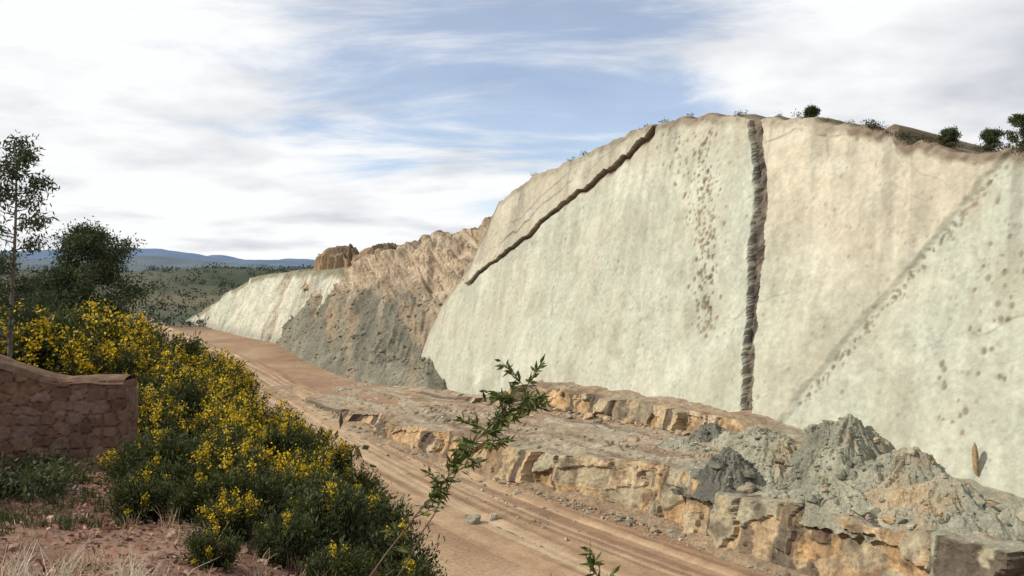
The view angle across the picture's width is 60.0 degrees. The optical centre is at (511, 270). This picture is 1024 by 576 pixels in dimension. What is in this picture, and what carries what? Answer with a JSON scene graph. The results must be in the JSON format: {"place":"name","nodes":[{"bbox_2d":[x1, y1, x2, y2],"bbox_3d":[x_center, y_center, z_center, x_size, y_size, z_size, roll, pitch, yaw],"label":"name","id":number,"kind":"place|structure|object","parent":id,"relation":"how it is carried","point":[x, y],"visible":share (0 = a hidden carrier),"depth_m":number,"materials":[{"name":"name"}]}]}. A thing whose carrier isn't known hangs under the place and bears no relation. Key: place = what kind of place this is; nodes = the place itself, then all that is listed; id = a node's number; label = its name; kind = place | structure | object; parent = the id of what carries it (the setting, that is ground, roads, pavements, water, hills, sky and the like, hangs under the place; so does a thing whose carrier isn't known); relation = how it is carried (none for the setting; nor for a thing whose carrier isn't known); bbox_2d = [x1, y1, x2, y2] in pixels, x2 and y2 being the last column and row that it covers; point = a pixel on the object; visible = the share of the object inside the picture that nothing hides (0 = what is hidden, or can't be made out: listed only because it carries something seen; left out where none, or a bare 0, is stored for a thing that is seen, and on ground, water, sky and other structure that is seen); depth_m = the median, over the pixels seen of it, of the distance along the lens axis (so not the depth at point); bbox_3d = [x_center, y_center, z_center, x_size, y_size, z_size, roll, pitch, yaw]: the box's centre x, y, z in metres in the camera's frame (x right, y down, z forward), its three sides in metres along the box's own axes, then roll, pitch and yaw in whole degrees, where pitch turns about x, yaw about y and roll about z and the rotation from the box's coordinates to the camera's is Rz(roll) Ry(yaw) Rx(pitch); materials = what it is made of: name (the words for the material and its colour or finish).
{"place":"outdoors","nodes":[
{"label":"outdoors","id":0,"kind":"place"},
{"bbox_2d":[300,244,358,288],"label":"rock bluff","id":1,"kind":"structure","parent":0,"point":[337,257],"depth_m":485.93,"materials":[{"name":"brown stone"}]},
{"bbox_2d":[269,217,490,389],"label":"talus hillside","id":2,"kind":"structure","parent":0,"point":[426,264],"depth_m":375.28,"materials":[{"name":"grey stone"}]},
{"bbox_2d":[269,276,453,389],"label":"talus boulders","id":3,"kind":"object","parent":2,"relation":"on","point":[389,359],"visible":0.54,"depth_m":360.07,"materials":[{"name":"grey stone"}]},
{"bbox_2d":[358,242,403,258],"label":"rock bluff","id":4,"kind":"structure","parent":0,"point":[373,248],"depth_m":474.92,"materials":[{"name":"brown stone"}]},
{"bbox_2d":[0,248,768,575],"bbox_3d":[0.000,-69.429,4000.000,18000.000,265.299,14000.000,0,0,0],"label":"ground","id":5,"kind":"structure","parent":0,"point":[466,556],"depth_m":150.22,"materials":[{"name":"brown soil"}]},
{"bbox_2d":[2,349,38,367],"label":"broom bush","id":6,"kind":"object","parent":5,"relation":"on","point":[23,358],"visible":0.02,"depth_m":23.00,"materials":[{"name":"green plant"}]},
{"bbox_2d":[0,272,58,315],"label":"broadleaf tree","id":7,"kind":"object","parent":5,"relation":"on","point":[5,283],"visible":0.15,"depth_m":46.44,"materials":[{"name":"green plant"}]},
{"bbox_2d":[0,129,65,356],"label":"eucalyptus tree","id":8,"kind":"object","parent":5,"relation":"on","point":[26,158],"visible":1,"depth_m":24.91,"materials":[{"name":"green plant"}]},
{"bbox_2d":[0,285,77,368],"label":"broom bush","id":9,"kind":"object","parent":5,"relation":"on","point":[62,337],"visible":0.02,"depth_m":30.79,"materials":[{"name":"yellow plant"}]},
{"bbox_2d":[3,293,81,323],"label":"broom bush","id":10,"kind":"object","parent":5,"relation":"on","point":[49,309],"depth_m":36.54,"materials":[{"name":"yellow plant"}]},
{"bbox_2d":[0,306,85,374],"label":"broom bush","id":11,"kind":"object","parent":5,"relation":"on","point":[28,349],"visible":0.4,"depth_m":27.64,"materials":[{"name":"yellow plant"}]},
{"bbox_2d":[0,354,138,472],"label":"stone wall","id":12,"kind":"structure","parent":5,"relation":"on","point":[90,417],"depth_m":16.18,"materials":[{"name":"brown stone"}]},
{"bbox_2d":[0,298,165,374],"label":"broom bush","id":13,"kind":"object","parent":5,"relation":"on","point":[90,331],"visible":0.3,"depth_m":28.77,"materials":[{"name":"yellow plant"}]},
{"bbox_2d":[0,537,165,575],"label":"feather grass","id":14,"kind":"object","parent":5,"relation":"on","point":[70,567],"depth_m":7.29,"materials":[{"name":"beige plant"}]},
{"bbox_2d":[34,292,134,342],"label":"broom bush","id":15,"kind":"object","parent":5,"relation":"on","point":[69,321],"visible":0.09,"depth_m":34.94,"materials":[{"name":"yellow plant"}]},
{"bbox_2d":[16,216,159,327],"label":"broadleaf tree","id":16,"kind":"object","parent":5,"relation":"on","point":[87,240],"visible":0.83,"depth_m":44.02,"materials":[{"name":"green plant"}]},
{"bbox_2d":[43,325,164,384],"bbox_3d":[-12.400,3.009,27.078,3.914,2.659,2.817,0,0,-15],"label":"broom bush","id":17,"kind":"object","parent":5,"relation":"on","point":[83,363],"visible":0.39,"depth_m":26.90,"materials":[{"name":"yellow plant"}]},
{"bbox_2d":[51,308,183,370],"bbox_3d":[-14.851,2.840,32.104,4.255,3.165,4.792,0,0,39],"label":"broom bush","id":18,"kind":"object","parent":5,"relation":"on","point":[139,323],"visible":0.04,"depth_m":32.53,"materials":[{"name":"yellow plant"}]},
{"bbox_2d":[96,444,141,481],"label":"broom bush","id":19,"kind":"object","parent":5,"relation":"on","point":[110,457],"visible":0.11,"depth_m":15.13,"materials":[{"name":"green plant"}]},
{"bbox_2d":[85,338,196,395],"bbox_3d":[-11.537,3.176,26.839,3.155,2.226,2.894,0,0,22],"label":"broom bush","id":20,"kind":"object","parent":5,"relation":"on","point":[132,372],"visible":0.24,"depth_m":26.82,"materials":[{"name":"yellow plant"}]},
{"bbox_2d":[99,465,183,524],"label":"broom bush","id":21,"kind":"object","parent":5,"relation":"on","point":[133,499],"visible":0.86,"depth_m":11.66,"materials":[{"name":"green plant"}]},
{"bbox_2d":[98,423,196,484],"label":"broom bush","id":22,"kind":"object","parent":5,"relation":"on","point":[162,448],"visible":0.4,"depth_m":14.25,"materials":[{"name":"green plant"}]},
{"bbox_2d":[133,317,171,349],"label":"broom bush","id":23,"kind":"object","parent":5,"relation":"on","point":[163,333],"visible":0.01,"depth_m":42.40,"materials":[{"name":"green plant"}]},
{"bbox_2d":[117,451,190,500],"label":"broom bush","id":24,"kind":"object","parent":5,"relation":"on","point":[174,468],"visible":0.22,"depth_m":12.86,"materials":[{"name":"green plant"}]},
{"bbox_2d":[128,327,183,370],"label":"broom bush","id":25,"kind":"object","parent":5,"relation":"on","point":[158,347],"visible":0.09,"depth_m":30.81,"materials":[{"name":"yellow plant"}]},
{"bbox_2d":[0,262,313,326],"bbox_3d":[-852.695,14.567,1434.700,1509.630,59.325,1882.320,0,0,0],"label":"distant trees","id":26,"kind":"object","parent":5,"relation":"on","point":[168,319],"visible":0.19,"depth_m":998.82,"materials":[{"name":"green plant"}]},
{"bbox_2d":[130,426,188,449],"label":"broom bush","id":27,"kind":"object","parent":5,"relation":"on","point":[164,436],"visible":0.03,"depth_m":16.20,"materials":[{"name":"green plant"}]},
{"bbox_2d":[137,383,186,429],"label":"broom bush","id":28,"kind":"object","parent":5,"relation":"on","point":[146,399],"visible":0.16,"depth_m":20.92,"materials":[{"name":"yellow plant"}]},
{"bbox_2d":[137,395,199,447],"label":"broom bush","id":29,"kind":"object","parent":5,"relation":"on","point":[154,417],"visible":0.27,"depth_m":18.23,"materials":[{"name":"yellow plant"}]},
{"bbox_2d":[133,360,207,409],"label":"broom bush","id":30,"kind":"object","parent":5,"relation":"on","point":[156,380],"visible":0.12,"depth_m":23.91,"materials":[{"name":"yellow plant"}]},
{"bbox_2d":[0,479,363,575],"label":"green grass","id":31,"kind":"structure","parent":5,"relation":"on","point":[7,516],"depth_m":11.25,"materials":[{"name":"plant"}]},
{"bbox_2d":[0,466,364,575],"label":"dry grass","id":32,"kind":"structure","parent":5,"relation":"on","point":[170,522],"depth_m":9.22,"materials":[{"name":"beige plant"}]},
{"bbox_2d":[159,329,222,363],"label":"broom bush","id":33,"kind":"object","parent":5,"relation":"on","point":[190,348],"visible":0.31,"depth_m":39.58,"materials":[{"name":"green plant"}]},
{"bbox_2d":[0,447,384,575],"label":"leaf litter","id":34,"kind":"object","parent":5,"relation":"on","point":[150,540],"visible":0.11,"depth_m":9.82,"materials":[{"name":"brown plant"}]},
{"bbox_2d":[6,464,379,575],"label":"hillside stones","id":35,"kind":"object","parent":5,"relation":"on","point":[158,554],"visible":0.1,"depth_m":9.52,"materials":[{"name":"brown stone"}]},
{"bbox_2d":[152,469,235,522],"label":"broom bush","id":36,"kind":"object","parent":5,"relation":"on","point":[187,507],"visible":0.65,"depth_m":11.35,"materials":[{"name":"green plant"}]},
{"bbox_2d":[144,363,248,430],"bbox_3d":[-8.059,3.265,21.914,2.688,1.896,2.465,0,0,44],"label":"broom bush","id":37,"kind":"object","parent":5,"relation":"on","point":[187,392],"visible":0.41,"depth_m":21.97,"materials":[{"name":"green plant"}]},
{"bbox_2d":[179,363,224,378],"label":"broom bush","id":38,"kind":"object","parent":5,"relation":"on","point":[193,374],"visible":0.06,"depth_m":28.89,"materials":[{"name":"green plant"}]},
{"bbox_2d":[0,427,417,575],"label":"herbs","id":39,"kind":"object","parent":5,"relation":"on","point":[65,476],"visible":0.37,"depth_m":12.63,"materials":[{"name":"green plant"}]},
{"bbox_2d":[175,520,246,573],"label":"broom bush","id":40,"kind":"object","parent":5,"relation":"on","point":[203,551],"visible":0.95,"depth_m":8.86,"materials":[{"name":"green plant"}]},
{"bbox_2d":[171,341,255,381],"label":"broom bush","id":41,"kind":"object","parent":5,"relation":"on","point":[203,360],"visible":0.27,"depth_m":30.56,"materials":[{"name":"yellow plant"}]},
{"bbox_2d":[175,393,267,445],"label":"broom bush","id":42,"kind":"object","parent":5,"relation":"on","point":[215,412],"visible":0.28,"depth_m":18.43,"materials":[{"name":"yellow plant"}]},
{"bbox_2d":[185,423,260,481],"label":"broom bush","id":43,"kind":"object","parent":5,"relation":"on","point":[220,440],"visible":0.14,"depth_m":15.23,"materials":[{"name":"green plant"}]},
{"bbox_2d":[180,486,269,543],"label":"broom bush","id":44,"kind":"object","parent":5,"relation":"on","point":[243,515],"visible":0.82,"depth_m":10.53,"materials":[{"name":"yellow plant"}]},
{"bbox_2d":[195,355,255,393],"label":"broom bush","id":45,"kind":"object","parent":5,"relation":"on","point":[229,364],"visible":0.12,"depth_m":28.12,"materials":[{"name":"yellow plant"}]},
{"bbox_2d":[189,389,269,429],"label":"broom bush","id":46,"kind":"object","parent":5,"relation":"on","point":[246,400],"visible":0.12,"depth_m":20.93,"materials":[{"name":"yellow plant"}]},
{"bbox_2d":[192,412,272,462],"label":"broom bush","id":47,"kind":"object","parent":5,"relation":"on","point":[239,427],"visible":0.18,"depth_m":17.32,"materials":[{"name":"yellow plant"}]},
{"bbox_2d":[195,365,272,411],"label":"broom bush","id":48,"kind":"object","parent":5,"relation":"on","point":[249,383],"visible":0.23,"depth_m":26.21,"materials":[{"name":"yellow plant"}]},
{"bbox_2d":[177,436,297,494],"bbox_3d":[-4.133,3.038,13.180,1.797,1.187,1.596,0,0,-6],"label":"broom bush","id":49,"kind":"object","parent":5,"relation":"on","point":[207,461],"visible":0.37,"depth_m":13.27,"materials":[{"name":"yellow plant"}]},
{"bbox_2d":[192,456,293,525],"bbox_3d":[-3.494,2.903,11.440,1.224,0.939,1.234,0,0,21],"label":"broom bush","id":50,"kind":"object","parent":5,"relation":"on","point":[237,481],"visible":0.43,"depth_m":11.40,"materials":[{"name":"green plant"}]},
{"bbox_2d":[185,267,350,342],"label":"distant rock wall","id":51,"kind":"structure","parent":5,"relation":"on","point":[259,307],"depth_m":521.50,"materials":[{"name":"grey stone"}]},
{"bbox_2d":[166,346,375,471],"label":"hillside shrubs","id":52,"kind":"object","parent":5,"relation":"on","point":[358,452],"depth_m":31.48,"materials":[{"name":"green plant"}]},
{"bbox_2d":[240,391,304,424],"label":"broom bush","id":53,"kind":"object","parent":5,"relation":"on","point":[285,410],"visible":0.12,"depth_m":24.74,"materials":[{"name":"yellow plant"}]},
{"bbox_2d":[241,405,322,453],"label":"broom bush","id":54,"kind":"object","parent":5,"relation":"on","point":[273,423],"visible":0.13,"depth_m":20.59,"materials":[{"name":"green plant"}]},
{"bbox_2d":[267,403,302,422],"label":"broom bush","id":55,"kind":"object","parent":5,"relation":"on","point":[281,413],"visible":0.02,"depth_m":28.99,"materials":[{"name":"green plant"}]},
{"bbox_2d":[237,506,334,570],"bbox_3d":[-2.689,3.121,10.327,1.020,0.782,1.028,0,0,-44],"label":"broom bush","id":56,"kind":"object","parent":5,"relation":"on","point":[289,536],"visible":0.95,"depth_m":10.22,"materials":[{"name":"green plant"}]},
{"bbox_2d":[257,415,331,464],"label":"broom bush","id":57,"kind":"object","parent":5,"relation":"on","point":[292,437],"visible":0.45,"depth_m":18.98,"materials":[{"name":"green plant"}]},
{"bbox_2d":[267,455,339,487],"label":"broom bush","id":58,"kind":"object","parent":5,"relation":"on","point":[299,463],"visible":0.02,"depth_m":14.52,"materials":[{"name":"green plant"}]},
{"bbox_2d":[266,444,344,484],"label":"broom bush","id":59,"kind":"object","parent":5,"relation":"on","point":[318,463],"visible":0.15,"depth_m":15.22,"materials":[{"name":"yellow plant"}]},
{"bbox_2d":[261,458,358,505],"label":"broom bush","id":60,"kind":"object","parent":5,"relation":"on","point":[305,479],"visible":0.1,"depth_m":13.10,"materials":[{"name":"green plant"}]},
{"bbox_2d":[277,444,349,481],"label":"broom bush","id":61,"kind":"object","parent":5,"relation":"on","point":[314,455],"visible":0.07,"depth_m":17.06,"materials":[{"name":"green plant"}]},
{"bbox_2d":[300,418,340,449],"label":"broom bush","id":62,"kind":"object","parent":5,"relation":"on","point":[326,435],"visible":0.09,"depth_m":25.96,"materials":[{"name":"green plant"}]},
{"bbox_2d":[263,474,391,558],"bbox_3d":[-2.471,3.161,11.433,1.439,1.096,1.428,0,0,29],"label":"broom bush","id":63,"kind":"object","parent":5,"relation":"on","point":[337,509],"visible":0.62,"depth_m":11.37,"materials":[{"name":"green plant"}]},
{"bbox_2d":[294,481,368,519],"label":"broom bush","id":64,"kind":"object","parent":5,"relation":"on","point":[322,493],"depth_m":12.74,"materials":[{"name":"green plant"}]},
{"bbox_2d":[309,435,362,480],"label":"broom bush","id":65,"kind":"object","parent":5,"relation":"on","point":[342,454],"visible":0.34,"depth_m":22.53,"materials":[{"name":"yellow plant"}]},
{"bbox_2d":[298,534,384,575],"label":"broom bush","id":66,"kind":"object","parent":5,"relation":"on","point":[347,562],"visible":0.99,"depth_m":9.39,"materials":[{"name":"green plant"}]},
{"bbox_2d":[337,460,394,501],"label":"broom bush","id":67,"kind":"object","parent":5,"relation":"on","point":[365,480],"visible":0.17,"depth_m":19.41,"materials":[{"name":"green plant"}]},
{"bbox_2d":[346,480,407,522],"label":"broom bush","id":68,"kind":"object","parent":5,"relation":"on","point":[370,489],"visible":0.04,"depth_m":16.60,"materials":[{"name":"green plant"}]},
{"bbox_2d":[355,486,425,553],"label":"broom bush","id":69,"kind":"object","parent":5,"relation":"on","point":[390,511],"visible":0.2,"depth_m":13.91,"materials":[{"name":"green plant"}]},
{"bbox_2d":[356,514,448,575],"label":"broom bush","id":70,"kind":"object","parent":5,"relation":"on","point":[397,557],"visible":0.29,"depth_m":12.10,"materials":[{"name":"green plant"}]},
{"bbox_2d":[369,550,446,575],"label":"broom bush","id":71,"kind":"object","parent":5,"relation":"on","point":[417,569],"visible":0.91,"depth_m":10.56,"materials":[{"name":"green plant"}]},
{"bbox_2d":[383,422,500,575],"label":"sapling","id":72,"kind":"object","parent":5,"relation":"on","point":[427,525],"visible":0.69,"depth_m":6.30,"materials":[{"name":"green plant"}]},
{"bbox_2d":[370,354,551,575],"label":"sapling","id":73,"kind":"object","parent":5,"relation":"on","point":[501,418],"visible":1,"depth_m":6.05,"materials":[{"name":"green plant"}]},
{"bbox_2d":[578,541,619,575],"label":"sapling","id":74,"kind":"object","parent":5,"relation":"on","point":[591,562],"visible":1,"depth_m":5.63,"materials":[{"name":"green plant"}]},
{"bbox_2d":[254,380,1023,575],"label":"quarry ledge","id":75,"kind":"object","parent":5,"relation":"on","point":[760,530],"visible":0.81,"depth_m":154.91,"materials":[{"name":"brown stone"}]},
{"bbox_2d":[972,442,978,475],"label":"fallen rock slab","id":76,"kind":"structure","parent":75,"relation":"on","point":[975,459],"depth_m":136.80,"materials":[{"name":"brown stone"}]},
{"bbox_2d":[269,395,1015,575],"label":"boulders","id":77,"kind":"object","parent":5,"relation":"on","point":[472,519],"visible":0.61,"depth_m":154.18,"materials":[{"name":"brown stone"}]},
{"bbox_2d":[655,436,711,452],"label":"rubble pile","id":78,"kind":"object","parent":5,"relation":"on","point":[677,443],"visible":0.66,"depth_m":163.15,"materials":[{"name":"grey stone"}]},
{"bbox_2d":[690,423,725,442],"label":"rubble pile","id":79,"kind":"object","parent":5,"relation":"on","point":[709,432],"visible":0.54,"depth_m":171.09,"materials":[{"name":"grey stone"}]},
{"bbox_2d":[669,447,763,504],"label":"rubble pile","id":80,"kind":"object","parent":5,"relation":"on","point":[724,467],"visible":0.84,"depth_m":133.09,"materials":[{"name":"grey stone"}]},
{"bbox_2d":[421,113,1023,497],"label":"dinosaur track rock wall","id":81,"kind":"structure","parent":5,"relation":"on","point":[800,272],"depth_m":186.78,"materials":[{"name":"stone"}]},
{"bbox_2d":[530,108,1023,175],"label":"crest shrubs","id":82,"kind":"object","parent":81,"relation":"on","point":[903,134],"visible":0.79,"depth_m":167.05,"materials":[{"name":"green plant"}]},
{"bbox_2d":[802,103,821,117],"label":"hilltop tree","id":83,"kind":"object","parent":81,"relation":"on","point":[811,111],"visible":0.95,"depth_m":194.84,"materials":[{"name":"green plant"}]},
{"bbox_2d":[936,126,962,146],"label":"hilltop tree","id":84,"kind":"object","parent":81,"relation":"on","point":[953,133],"visible":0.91,"depth_m":162.72,"materials":[{"name":"green plant"}]},
{"bbox_2d":[978,126,1006,151],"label":"hilltop tree","id":85,"kind":"object","parent":81,"relation":"on","point":[987,135],"visible":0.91,"depth_m":155.01,"materials":[{"name":"green plant"}]},
{"bbox_2d":[1001,112,1023,147],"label":"hilltop tree","id":86,"kind":"object","parent":81,"relation":"on","point":[1016,120],"visible":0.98,"depth_m":151.78,"materials":[{"name":"green plant"}]},
{"bbox_2d":[711,425,780,450],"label":"rubble pile","id":87,"kind":"object","parent":5,"relation":"on","point":[725,439],"visible":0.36,"depth_m":163.17,"materials":[{"name":"grey stone"}]},
{"bbox_2d":[731,432,800,461],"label":"rubble pile","id":88,"kind":"object","parent":5,"relation":"on","point":[761,445],"visible":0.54,"depth_m":151.31,"materials":[{"name":"grey stone"}]},
{"bbox_2d":[751,454,793,491],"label":"rubble pile","id":89,"kind":"object","parent":5,"relation":"on","point":[773,470],"visible":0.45,"depth_m":133.66,"materials":[{"name":"grey stone"}]},
{"bbox_2d":[780,480,884,541],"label":"rubble pile","id":90,"kind":"object","parent":5,"relation":"on","point":[828,501],"visible":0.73,"depth_m":116.05,"materials":[{"name":"grey stone"}]},
{"bbox_2d":[774,414,895,491],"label":"rubble pile","id":91,"kind":"object","parent":5,"relation":"on","point":[827,451],"visible":0.48,"depth_m":130.95,"materials":[{"name":"grey stone"}]},
{"bbox_2d":[831,446,992,505],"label":"rubble pile","id":92,"kind":"object","parent":5,"relation":"on","point":[913,465],"visible":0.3,"depth_m":120.25,"materials":[{"name":"grey stone"}]},
{"bbox_2d":[863,473,1023,547],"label":"rubble pile","id":93,"kind":"object","parent":5,"relation":"on","point":[945,502],"visible":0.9,"depth_m":108.32,"materials":[{"name":"grey stone"}]},
{"bbox_2d":[995,500,1023,525],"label":"rubble pile","id":94,"kind":"object","parent":5,"relation":"on","point":[1016,507],"visible":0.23,"depth_m":108.92,"materials":[{"name":"grey stone"}]},
{"bbox_2d":[127,315,771,575],"bbox_3d":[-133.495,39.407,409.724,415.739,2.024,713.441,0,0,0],"label":"dirt road","id":95,"kind":"structure","parent":0,"point":[631,552],"depth_m":140.62,"materials":[{"name":"brown soil"}]},
{"bbox_2d":[0,0,1023,259],"label":"sky","id":96,"kind":"structure","parent":0,"point":[241,129],"materials":[{"name":"white"}]}
]}

